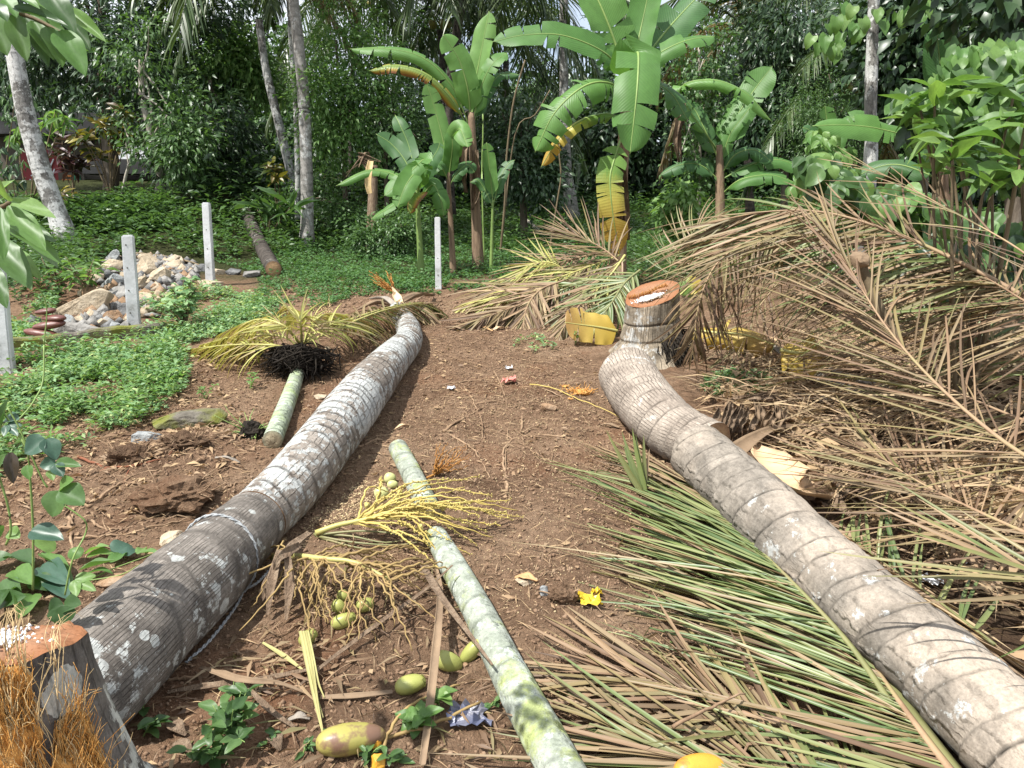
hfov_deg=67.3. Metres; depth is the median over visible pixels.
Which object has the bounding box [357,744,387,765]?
weed
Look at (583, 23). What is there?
sky
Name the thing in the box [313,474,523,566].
flower stalk
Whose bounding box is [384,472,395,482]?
coconut
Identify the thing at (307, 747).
weed
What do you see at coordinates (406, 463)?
areca log
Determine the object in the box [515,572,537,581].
fallen leaf
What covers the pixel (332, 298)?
weed cover
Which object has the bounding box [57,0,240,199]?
leafy tree
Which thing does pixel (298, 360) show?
young palm
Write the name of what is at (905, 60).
leafy tree
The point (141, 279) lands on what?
rock
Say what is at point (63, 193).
shrub
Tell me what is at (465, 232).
lawn weeds
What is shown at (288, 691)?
dry root
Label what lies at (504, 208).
liana
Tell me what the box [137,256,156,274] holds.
rock
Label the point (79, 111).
leafy tree
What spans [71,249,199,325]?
rubble
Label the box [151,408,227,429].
rock
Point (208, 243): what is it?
fence post
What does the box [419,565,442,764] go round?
leaf strip
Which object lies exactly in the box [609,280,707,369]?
tree stump
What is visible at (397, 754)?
weed
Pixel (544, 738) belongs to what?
areca log
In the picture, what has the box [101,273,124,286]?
rock
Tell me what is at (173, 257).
rock
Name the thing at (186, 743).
fallen leaf
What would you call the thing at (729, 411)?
dead leaf
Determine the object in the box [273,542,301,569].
leaf strip
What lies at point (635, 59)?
banana plant
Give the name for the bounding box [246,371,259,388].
weed
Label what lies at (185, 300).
shrub
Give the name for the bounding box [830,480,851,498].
dead leaf
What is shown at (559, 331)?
palm frond
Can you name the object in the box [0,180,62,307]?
leafy branch
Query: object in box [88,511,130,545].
dry root
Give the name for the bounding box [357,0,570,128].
palm tree
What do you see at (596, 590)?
banana scrap
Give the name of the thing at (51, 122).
shrub
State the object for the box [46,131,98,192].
shrub
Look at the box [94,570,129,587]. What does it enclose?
rock
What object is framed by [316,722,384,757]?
coconut
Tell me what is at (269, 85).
palm tree
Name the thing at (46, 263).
shrub
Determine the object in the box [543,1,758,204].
leafy tree
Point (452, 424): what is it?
dry root
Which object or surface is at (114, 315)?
rock
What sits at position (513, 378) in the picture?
plastic scrap
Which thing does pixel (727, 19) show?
palm tree
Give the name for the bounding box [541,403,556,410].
husk piece
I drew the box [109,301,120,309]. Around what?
rock
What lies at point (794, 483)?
flower sheath
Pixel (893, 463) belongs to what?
palm frond
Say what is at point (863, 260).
broken branch
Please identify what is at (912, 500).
dead leaf
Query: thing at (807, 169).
creeper
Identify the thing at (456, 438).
dry root
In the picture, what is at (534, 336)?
weed cover
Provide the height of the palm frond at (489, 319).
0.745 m
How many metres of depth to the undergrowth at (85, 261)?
8.49 m
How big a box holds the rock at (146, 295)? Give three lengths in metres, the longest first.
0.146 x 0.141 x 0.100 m
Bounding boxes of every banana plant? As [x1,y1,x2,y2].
[336,115,449,274]
[346,152,380,254]
[351,12,518,268]
[422,84,476,272]
[470,142,514,273]
[493,0,715,289]
[660,66,792,266]
[802,106,863,283]
[813,29,950,311]
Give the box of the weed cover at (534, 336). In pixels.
[512,332,548,351]
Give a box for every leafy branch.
[0,0,105,75]
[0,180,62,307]
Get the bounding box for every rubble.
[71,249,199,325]
[77,252,193,326]
[86,255,194,320]
[91,255,195,326]
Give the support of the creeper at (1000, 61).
on the ground
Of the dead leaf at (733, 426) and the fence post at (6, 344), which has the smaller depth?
the dead leaf at (733, 426)
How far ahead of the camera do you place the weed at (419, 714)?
2.12 m
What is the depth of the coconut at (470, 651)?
2.40 m
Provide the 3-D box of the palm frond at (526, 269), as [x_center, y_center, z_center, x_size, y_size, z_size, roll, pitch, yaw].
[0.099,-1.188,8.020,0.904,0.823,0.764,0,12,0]
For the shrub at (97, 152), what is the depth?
13.76 m
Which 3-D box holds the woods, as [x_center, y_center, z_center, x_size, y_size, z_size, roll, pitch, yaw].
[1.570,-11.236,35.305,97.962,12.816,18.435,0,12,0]
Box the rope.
[185,513,269,662]
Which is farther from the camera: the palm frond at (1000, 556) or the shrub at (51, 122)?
the shrub at (51, 122)
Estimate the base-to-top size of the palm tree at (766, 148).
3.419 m
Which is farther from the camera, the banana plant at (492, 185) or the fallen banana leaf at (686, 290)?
the banana plant at (492, 185)
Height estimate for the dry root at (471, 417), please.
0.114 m
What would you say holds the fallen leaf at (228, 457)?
on the ground
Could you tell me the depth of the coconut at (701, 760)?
1.93 m
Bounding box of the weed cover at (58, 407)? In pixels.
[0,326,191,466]
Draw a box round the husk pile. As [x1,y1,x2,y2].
[23,308,66,335]
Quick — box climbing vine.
[0,283,95,624]
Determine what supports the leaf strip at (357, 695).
on the ground
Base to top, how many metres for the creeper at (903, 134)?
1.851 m
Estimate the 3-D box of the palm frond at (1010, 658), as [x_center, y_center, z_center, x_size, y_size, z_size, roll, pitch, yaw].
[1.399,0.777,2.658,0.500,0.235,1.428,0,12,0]
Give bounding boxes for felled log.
[71,492,284,725]
[234,195,281,275]
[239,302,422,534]
[599,347,730,460]
[670,425,1023,767]
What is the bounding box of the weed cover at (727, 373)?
[700,364,772,396]
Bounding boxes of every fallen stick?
[136,252,198,264]
[516,214,544,239]
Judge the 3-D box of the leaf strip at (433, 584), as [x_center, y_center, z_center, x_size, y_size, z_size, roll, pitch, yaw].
[-0.199,0.710,2.543,0.291,0.083,0.681,0,12,0]
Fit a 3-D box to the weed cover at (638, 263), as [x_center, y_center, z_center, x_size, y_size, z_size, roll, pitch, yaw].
[3.374,-2.615,13.647,4.306,0.981,12.191,0,12,0]
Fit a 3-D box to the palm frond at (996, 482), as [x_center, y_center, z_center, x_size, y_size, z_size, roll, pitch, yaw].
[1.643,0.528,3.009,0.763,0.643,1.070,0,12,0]
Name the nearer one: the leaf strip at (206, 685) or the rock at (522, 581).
the leaf strip at (206, 685)
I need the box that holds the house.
[0,113,244,179]
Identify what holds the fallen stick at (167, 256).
on the ground
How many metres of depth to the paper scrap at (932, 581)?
2.83 m
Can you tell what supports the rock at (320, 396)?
on the ground
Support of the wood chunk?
on the ground
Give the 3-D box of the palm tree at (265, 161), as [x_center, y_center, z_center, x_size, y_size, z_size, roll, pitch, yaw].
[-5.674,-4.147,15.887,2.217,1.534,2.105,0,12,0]
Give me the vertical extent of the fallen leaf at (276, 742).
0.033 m
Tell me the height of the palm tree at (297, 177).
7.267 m
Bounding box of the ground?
[0,174,1023,767]
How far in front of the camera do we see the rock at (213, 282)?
8.20 m
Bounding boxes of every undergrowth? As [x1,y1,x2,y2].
[0,179,186,235]
[7,225,105,294]
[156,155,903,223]
[709,192,1004,280]
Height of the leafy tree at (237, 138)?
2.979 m
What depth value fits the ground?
3.36 m
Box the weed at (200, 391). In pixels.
[197,383,218,398]
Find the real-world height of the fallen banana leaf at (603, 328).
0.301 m
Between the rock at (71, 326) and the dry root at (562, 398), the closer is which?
the dry root at (562, 398)
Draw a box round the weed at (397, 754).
[376,748,414,765]
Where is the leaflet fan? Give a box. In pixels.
[606,428,649,491]
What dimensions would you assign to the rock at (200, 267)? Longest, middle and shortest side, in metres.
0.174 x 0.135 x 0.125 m
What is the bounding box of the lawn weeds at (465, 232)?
[10,185,852,264]
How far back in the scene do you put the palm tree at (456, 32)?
17.42 m
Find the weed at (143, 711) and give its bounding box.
[139,704,149,716]
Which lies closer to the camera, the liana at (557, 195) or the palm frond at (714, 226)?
the palm frond at (714, 226)
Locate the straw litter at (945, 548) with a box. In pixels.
[665,283,1023,632]
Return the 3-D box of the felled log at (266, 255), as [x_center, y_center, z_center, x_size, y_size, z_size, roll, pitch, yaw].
[-3.951,-2.386,11.763,2.211,1.144,4.946,0,12,0]
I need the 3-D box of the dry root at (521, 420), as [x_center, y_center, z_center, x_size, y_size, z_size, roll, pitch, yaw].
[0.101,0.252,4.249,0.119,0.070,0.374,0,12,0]
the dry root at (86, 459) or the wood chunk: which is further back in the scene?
the wood chunk
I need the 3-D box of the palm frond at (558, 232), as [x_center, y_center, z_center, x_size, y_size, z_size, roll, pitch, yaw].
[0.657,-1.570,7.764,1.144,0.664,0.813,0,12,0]
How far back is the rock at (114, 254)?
10.31 m
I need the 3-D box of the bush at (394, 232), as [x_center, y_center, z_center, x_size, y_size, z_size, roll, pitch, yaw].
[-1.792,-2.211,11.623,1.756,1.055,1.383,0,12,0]
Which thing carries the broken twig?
on the ground
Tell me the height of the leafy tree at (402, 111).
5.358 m
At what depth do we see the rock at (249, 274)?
9.44 m
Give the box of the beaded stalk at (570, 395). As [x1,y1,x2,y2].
[530,384,617,416]
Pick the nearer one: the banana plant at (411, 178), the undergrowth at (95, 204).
the banana plant at (411, 178)
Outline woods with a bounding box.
[36,9,901,181]
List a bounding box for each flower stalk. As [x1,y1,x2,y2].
[239,540,447,650]
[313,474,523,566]
[371,684,480,767]
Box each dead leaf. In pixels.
[713,401,744,424]
[728,407,758,440]
[733,392,787,401]
[753,399,784,425]
[761,404,788,435]
[810,490,850,519]
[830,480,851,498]
[852,489,880,510]
[866,467,894,480]
[905,482,929,505]
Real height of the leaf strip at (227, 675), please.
0.057 m
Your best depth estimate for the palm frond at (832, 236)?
3.26 m
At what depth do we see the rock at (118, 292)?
7.33 m
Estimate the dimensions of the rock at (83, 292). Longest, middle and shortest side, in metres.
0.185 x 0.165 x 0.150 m
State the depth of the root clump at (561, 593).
2.66 m
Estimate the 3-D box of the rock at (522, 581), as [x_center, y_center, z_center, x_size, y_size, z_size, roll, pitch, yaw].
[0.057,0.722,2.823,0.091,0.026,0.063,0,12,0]
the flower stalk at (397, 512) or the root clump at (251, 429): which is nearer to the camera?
the flower stalk at (397, 512)
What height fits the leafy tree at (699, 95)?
3.554 m
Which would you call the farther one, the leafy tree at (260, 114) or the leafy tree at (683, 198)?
the leafy tree at (260, 114)
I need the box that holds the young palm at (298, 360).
[188,287,448,447]
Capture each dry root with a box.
[66,516,102,561]
[74,514,197,538]
[77,451,171,483]
[86,469,157,507]
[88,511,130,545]
[137,513,199,530]
[167,668,260,680]
[203,451,249,473]
[215,482,248,495]
[228,417,260,443]
[278,661,353,695]
[358,438,413,446]
[420,377,528,389]
[423,361,462,379]
[442,407,483,432]
[452,434,489,476]
[460,387,484,439]
[479,365,529,499]
[499,433,584,491]
[520,416,540,443]
[530,448,576,470]
[539,386,590,424]
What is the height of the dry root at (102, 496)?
0.079 m
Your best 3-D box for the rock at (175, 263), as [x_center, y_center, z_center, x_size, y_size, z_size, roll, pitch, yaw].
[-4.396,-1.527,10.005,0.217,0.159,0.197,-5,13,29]
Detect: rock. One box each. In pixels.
[28,315,40,322]
[51,288,113,314]
[54,322,96,332]
[64,314,72,321]
[74,316,82,321]
[81,287,95,294]
[91,273,104,280]
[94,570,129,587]
[96,303,108,312]
[97,318,107,326]
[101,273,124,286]
[102,259,122,269]
[103,310,122,320]
[106,249,119,259]
[108,286,124,298]
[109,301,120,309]
[110,321,119,325]
[117,303,125,315]
[120,321,130,325]
[131,431,161,442]
[137,253,158,262]
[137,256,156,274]
[138,276,145,284]
[139,292,151,304]
[149,266,171,279]
[151,408,227,429]
[159,530,182,546]
[164,259,182,266]
[165,254,180,261]
[176,269,199,276]
[196,264,204,270]
[197,280,223,287]
[215,269,225,274]
[225,268,240,274]
[243,270,260,277]
[314,394,326,399]
[515,578,536,585]
[540,586,547,595]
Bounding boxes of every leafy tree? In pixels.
[0,0,287,189]
[0,2,87,112]
[31,4,203,112]
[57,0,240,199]
[90,94,186,193]
[138,71,275,195]
[170,7,291,126]
[180,0,330,167]
[254,55,439,188]
[272,0,422,245]
[305,0,452,226]
[365,67,548,209]
[464,71,585,240]
[467,51,633,203]
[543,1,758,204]
[644,175,718,276]
[649,13,750,260]
[652,9,800,206]
[695,0,860,224]
[755,0,949,207]
[759,46,902,211]
[804,0,932,289]
[813,0,994,214]
[862,142,1004,209]
[876,0,1023,323]
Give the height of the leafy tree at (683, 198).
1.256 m
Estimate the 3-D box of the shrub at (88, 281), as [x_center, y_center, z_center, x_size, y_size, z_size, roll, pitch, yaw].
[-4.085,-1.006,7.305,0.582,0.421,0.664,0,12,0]
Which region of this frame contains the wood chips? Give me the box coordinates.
[216,351,649,614]
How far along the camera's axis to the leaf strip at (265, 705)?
2.16 m
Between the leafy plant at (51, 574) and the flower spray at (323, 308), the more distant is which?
the flower spray at (323, 308)
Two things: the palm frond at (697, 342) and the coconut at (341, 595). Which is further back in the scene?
the palm frond at (697, 342)
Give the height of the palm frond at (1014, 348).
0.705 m
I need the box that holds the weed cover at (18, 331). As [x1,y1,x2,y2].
[11,290,58,336]
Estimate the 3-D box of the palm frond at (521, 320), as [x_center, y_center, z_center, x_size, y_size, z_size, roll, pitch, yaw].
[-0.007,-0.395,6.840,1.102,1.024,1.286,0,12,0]
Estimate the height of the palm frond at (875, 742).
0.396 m
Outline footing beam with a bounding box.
[13,321,176,352]
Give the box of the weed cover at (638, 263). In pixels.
[626,214,742,295]
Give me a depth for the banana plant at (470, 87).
9.77 m
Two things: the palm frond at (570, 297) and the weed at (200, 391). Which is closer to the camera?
the weed at (200, 391)
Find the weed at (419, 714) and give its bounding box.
[395,700,443,738]
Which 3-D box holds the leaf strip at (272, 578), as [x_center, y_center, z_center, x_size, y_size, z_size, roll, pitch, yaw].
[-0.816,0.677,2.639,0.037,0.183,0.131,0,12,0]
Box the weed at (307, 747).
[295,735,315,760]
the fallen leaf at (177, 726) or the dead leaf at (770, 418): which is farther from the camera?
the dead leaf at (770, 418)
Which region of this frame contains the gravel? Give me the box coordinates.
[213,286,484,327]
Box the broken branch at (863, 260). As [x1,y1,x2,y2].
[849,251,905,352]
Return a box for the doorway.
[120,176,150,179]
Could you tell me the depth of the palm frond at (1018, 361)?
4.23 m
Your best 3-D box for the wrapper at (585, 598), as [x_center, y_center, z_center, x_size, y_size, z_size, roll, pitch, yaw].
[0.272,0.741,2.676,0.087,0.036,0.061,0,12,0]
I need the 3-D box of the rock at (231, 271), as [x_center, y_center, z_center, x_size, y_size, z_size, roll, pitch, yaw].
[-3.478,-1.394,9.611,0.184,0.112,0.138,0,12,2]
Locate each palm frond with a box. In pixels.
[435,609,896,767]
[438,283,559,330]
[445,239,611,305]
[452,254,620,313]
[461,279,565,329]
[479,231,564,288]
[486,590,812,753]
[493,276,586,317]
[506,468,898,711]
[525,197,630,260]
[537,438,961,767]
[539,259,625,326]
[539,295,601,340]
[555,254,627,321]
[555,269,640,334]
[589,550,953,767]
[634,173,1023,368]
[641,218,817,385]
[643,198,742,279]
[675,279,807,370]
[695,228,1023,404]
[731,174,1023,521]
[741,357,1023,570]
[744,292,1023,429]
[767,333,1023,492]
[769,385,992,455]
[802,447,1023,587]
[817,145,1023,268]
[821,480,1023,658]
[826,519,1023,678]
[839,479,998,645]
[862,248,1023,403]
[905,322,1023,385]
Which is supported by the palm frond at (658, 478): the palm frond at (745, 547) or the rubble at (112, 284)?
the palm frond at (745, 547)
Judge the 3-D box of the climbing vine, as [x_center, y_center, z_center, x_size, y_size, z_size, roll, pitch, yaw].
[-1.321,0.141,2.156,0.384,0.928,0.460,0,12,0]
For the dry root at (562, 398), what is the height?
0.089 m
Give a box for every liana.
[481,114,484,257]
[499,60,525,253]
[503,90,549,232]
[549,144,561,251]
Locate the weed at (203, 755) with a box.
[166,735,233,767]
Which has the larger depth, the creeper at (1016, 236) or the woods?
the woods
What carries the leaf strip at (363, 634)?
on the ground
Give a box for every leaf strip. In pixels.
[167,666,318,693]
[199,666,304,693]
[246,684,295,726]
[259,572,268,604]
[262,642,302,668]
[266,549,280,614]
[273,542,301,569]
[278,531,312,577]
[284,552,294,619]
[299,565,452,685]
[299,630,324,731]
[320,690,392,698]
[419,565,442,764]
[420,565,492,665]
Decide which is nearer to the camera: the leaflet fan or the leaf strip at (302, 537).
the leaf strip at (302, 537)
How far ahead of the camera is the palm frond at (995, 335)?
4.47 m
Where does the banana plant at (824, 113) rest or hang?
on the ground
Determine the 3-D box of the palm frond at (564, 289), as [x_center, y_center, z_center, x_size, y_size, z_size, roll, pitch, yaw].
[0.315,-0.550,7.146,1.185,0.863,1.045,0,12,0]
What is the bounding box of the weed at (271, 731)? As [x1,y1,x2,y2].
[256,727,281,748]
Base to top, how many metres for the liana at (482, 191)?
2.254 m
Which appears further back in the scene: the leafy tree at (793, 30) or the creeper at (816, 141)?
the leafy tree at (793, 30)
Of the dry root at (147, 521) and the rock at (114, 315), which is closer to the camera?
the dry root at (147, 521)
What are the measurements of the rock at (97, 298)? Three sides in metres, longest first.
0.634 x 0.217 x 0.171 m
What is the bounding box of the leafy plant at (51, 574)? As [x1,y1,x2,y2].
[0,539,156,618]
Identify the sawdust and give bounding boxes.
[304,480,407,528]
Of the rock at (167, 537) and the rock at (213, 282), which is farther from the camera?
the rock at (213, 282)
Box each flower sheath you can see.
[733,424,808,452]
[751,444,835,499]
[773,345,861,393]
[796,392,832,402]
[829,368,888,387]
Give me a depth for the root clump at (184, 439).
3.80 m
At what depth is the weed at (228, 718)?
2.03 m
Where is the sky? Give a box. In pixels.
[5,0,895,147]
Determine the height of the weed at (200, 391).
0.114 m
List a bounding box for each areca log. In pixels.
[389,439,440,520]
[425,526,586,767]
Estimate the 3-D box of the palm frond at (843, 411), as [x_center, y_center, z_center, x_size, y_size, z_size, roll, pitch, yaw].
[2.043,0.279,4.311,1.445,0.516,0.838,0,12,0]
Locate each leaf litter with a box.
[0,347,262,536]
[130,556,530,767]
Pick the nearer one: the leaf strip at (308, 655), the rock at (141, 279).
the leaf strip at (308, 655)
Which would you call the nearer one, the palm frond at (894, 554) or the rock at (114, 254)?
the palm frond at (894, 554)
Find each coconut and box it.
[298,628,317,644]
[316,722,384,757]
[331,599,346,614]
[331,612,355,629]
[337,589,350,601]
[356,597,373,612]
[374,486,388,498]
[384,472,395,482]
[387,480,397,488]
[395,674,425,695]
[438,650,462,671]
[460,639,478,662]
[674,753,723,767]
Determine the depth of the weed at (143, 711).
2.15 m
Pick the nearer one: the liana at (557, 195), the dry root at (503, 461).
the dry root at (503, 461)
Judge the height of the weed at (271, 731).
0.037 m
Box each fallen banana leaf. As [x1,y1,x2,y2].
[565,308,617,344]
[679,276,703,296]
[692,320,774,356]
[779,331,828,375]
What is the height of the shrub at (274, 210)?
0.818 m
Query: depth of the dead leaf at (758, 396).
4.32 m
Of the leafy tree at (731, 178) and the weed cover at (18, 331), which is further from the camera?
the leafy tree at (731, 178)
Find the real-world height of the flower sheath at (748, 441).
0.071 m
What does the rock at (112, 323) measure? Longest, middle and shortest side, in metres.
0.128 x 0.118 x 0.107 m
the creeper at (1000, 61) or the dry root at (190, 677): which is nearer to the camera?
the dry root at (190, 677)
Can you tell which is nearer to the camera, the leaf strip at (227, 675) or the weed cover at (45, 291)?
the leaf strip at (227, 675)
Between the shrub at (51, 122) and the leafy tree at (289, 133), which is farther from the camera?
the leafy tree at (289, 133)
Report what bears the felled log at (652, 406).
on the ground
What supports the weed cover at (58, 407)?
on the ground
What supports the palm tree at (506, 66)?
on the ground
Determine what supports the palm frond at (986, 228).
on the ground
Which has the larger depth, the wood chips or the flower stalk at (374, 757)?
the wood chips
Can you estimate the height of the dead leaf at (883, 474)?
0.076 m
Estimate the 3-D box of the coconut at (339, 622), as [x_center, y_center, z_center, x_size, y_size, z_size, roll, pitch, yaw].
[-0.562,0.789,2.567,0.083,0.055,0.053,0,12,0]
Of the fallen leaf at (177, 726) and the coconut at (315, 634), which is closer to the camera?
the fallen leaf at (177, 726)
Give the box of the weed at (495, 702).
[484,696,500,711]
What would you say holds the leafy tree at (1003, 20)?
on the ground
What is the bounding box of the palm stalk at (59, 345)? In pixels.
[45,339,93,347]
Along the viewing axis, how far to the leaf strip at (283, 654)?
2.42 m
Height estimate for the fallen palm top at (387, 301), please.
0.466 m
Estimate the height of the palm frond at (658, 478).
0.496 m
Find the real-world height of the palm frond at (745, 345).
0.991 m
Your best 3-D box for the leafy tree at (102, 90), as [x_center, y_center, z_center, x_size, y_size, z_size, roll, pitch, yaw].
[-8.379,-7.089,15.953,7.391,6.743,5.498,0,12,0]
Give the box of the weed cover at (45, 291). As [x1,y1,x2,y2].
[7,256,66,321]
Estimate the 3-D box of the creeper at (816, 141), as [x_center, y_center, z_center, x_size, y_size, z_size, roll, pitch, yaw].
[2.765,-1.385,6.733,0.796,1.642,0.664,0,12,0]
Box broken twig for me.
[671,693,745,728]
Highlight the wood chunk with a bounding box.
[564,383,597,395]
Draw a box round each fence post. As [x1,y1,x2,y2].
[0,268,16,374]
[121,235,141,324]
[202,202,215,280]
[435,217,441,288]
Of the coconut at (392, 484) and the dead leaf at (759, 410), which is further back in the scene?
the dead leaf at (759, 410)
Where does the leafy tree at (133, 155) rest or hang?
on the ground
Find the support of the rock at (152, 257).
on the ground
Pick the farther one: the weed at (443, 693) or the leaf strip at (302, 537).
the leaf strip at (302, 537)
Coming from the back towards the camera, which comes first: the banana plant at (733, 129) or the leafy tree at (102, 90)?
the leafy tree at (102, 90)
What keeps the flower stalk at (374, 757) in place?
on the ground
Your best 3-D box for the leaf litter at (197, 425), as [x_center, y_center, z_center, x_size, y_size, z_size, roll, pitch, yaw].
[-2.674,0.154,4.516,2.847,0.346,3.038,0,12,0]
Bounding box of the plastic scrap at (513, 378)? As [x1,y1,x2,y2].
[501,375,515,382]
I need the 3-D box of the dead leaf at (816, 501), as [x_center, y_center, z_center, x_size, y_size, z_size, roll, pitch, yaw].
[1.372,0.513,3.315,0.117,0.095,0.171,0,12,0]
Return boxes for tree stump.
[0,601,156,767]
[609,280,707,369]
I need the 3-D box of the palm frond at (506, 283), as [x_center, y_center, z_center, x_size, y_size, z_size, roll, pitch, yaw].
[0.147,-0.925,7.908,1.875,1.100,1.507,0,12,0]
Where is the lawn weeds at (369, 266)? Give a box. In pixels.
[214,233,628,293]
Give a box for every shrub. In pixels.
[4,109,80,198]
[32,254,70,278]
[45,256,119,291]
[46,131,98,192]
[59,185,84,207]
[65,103,142,192]
[144,275,210,326]
[228,186,318,234]
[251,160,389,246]
[261,156,290,228]
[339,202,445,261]
[880,74,1023,449]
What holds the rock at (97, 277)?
on the ground
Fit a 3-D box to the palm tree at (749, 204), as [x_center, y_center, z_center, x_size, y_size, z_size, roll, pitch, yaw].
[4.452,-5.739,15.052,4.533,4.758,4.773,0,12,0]
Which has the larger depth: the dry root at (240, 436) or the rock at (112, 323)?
the rock at (112, 323)
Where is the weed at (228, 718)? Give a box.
[198,681,263,753]
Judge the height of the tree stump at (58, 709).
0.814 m
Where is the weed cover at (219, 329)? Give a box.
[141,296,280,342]
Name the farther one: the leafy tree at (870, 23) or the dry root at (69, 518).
the leafy tree at (870, 23)
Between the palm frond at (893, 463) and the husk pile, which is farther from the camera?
the husk pile
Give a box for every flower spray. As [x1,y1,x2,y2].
[310,294,332,317]
[369,271,394,291]
[426,445,470,478]
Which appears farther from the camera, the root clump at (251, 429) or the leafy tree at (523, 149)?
the leafy tree at (523, 149)
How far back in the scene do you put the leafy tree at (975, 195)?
20.98 m
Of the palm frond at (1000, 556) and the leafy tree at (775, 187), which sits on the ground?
the leafy tree at (775, 187)
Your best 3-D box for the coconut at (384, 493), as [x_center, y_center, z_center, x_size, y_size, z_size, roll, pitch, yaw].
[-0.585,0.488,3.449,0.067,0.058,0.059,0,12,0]
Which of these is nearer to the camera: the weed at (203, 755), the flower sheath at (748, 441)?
the weed at (203, 755)
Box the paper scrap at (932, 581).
[922,572,943,584]
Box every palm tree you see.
[6,12,77,242]
[127,0,363,192]
[153,0,416,246]
[172,147,287,199]
[232,0,502,190]
[258,0,300,220]
[314,0,625,214]
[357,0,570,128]
[366,0,662,211]
[389,0,755,222]
[650,0,853,212]
[697,0,891,154]
[716,0,950,212]
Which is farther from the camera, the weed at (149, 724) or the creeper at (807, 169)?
the creeper at (807, 169)
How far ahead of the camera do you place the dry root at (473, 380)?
5.04 m
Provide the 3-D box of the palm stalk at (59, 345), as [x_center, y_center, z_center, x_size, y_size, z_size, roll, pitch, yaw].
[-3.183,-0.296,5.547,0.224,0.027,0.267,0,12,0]
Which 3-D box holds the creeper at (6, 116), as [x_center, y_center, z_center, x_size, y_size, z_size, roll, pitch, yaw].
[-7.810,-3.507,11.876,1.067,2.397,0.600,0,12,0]
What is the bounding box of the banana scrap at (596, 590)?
[591,586,602,594]
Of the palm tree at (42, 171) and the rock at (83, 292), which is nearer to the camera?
the rock at (83, 292)
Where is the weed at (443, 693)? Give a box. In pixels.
[424,686,457,706]
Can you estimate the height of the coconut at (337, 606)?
0.060 m
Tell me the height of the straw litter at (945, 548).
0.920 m
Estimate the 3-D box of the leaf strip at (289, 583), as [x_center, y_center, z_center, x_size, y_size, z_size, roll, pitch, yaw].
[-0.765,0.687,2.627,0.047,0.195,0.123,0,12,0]
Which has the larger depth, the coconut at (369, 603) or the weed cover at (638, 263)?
the weed cover at (638, 263)
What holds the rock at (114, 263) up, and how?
on the ground
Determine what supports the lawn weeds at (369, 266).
on the ground
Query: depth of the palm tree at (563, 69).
16.02 m
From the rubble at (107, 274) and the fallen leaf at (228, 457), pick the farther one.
the rubble at (107, 274)
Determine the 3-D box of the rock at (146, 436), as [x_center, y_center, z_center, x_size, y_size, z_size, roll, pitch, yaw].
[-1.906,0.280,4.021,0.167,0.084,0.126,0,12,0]
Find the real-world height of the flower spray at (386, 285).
0.222 m
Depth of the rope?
2.71 m
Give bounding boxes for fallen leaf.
[165,719,186,735]
[172,738,191,752]
[215,455,239,462]
[266,733,282,750]
[288,711,309,720]
[395,424,408,428]
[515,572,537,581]
[600,423,619,428]
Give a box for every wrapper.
[446,698,492,725]
[578,589,602,605]
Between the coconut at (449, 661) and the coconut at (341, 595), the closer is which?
the coconut at (449, 661)
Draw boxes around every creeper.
[0,78,37,203]
[785,129,863,314]
[792,152,1011,341]
[884,83,1022,377]
[894,221,1023,379]
[912,37,1023,400]
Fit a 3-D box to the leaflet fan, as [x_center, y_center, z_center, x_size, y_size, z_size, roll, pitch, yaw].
[0.526,0.348,3.471,0.202,0.296,0.095,0,12,0]
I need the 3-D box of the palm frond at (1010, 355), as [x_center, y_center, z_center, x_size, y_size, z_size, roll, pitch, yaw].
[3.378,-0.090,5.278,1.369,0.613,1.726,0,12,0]
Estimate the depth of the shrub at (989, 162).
3.72 m
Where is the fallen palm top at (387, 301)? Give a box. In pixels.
[322,287,449,337]
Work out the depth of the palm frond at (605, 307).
6.44 m
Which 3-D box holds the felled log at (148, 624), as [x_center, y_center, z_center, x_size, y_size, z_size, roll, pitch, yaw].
[-1.111,0.706,2.509,0.450,0.381,1.085,0,12,0]
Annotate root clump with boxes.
[93,433,166,465]
[114,463,230,513]
[149,420,219,452]
[214,406,267,438]
[538,574,585,605]
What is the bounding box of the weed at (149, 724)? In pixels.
[137,714,172,737]
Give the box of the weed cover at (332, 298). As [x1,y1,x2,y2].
[245,267,460,319]
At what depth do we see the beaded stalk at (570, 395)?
4.77 m

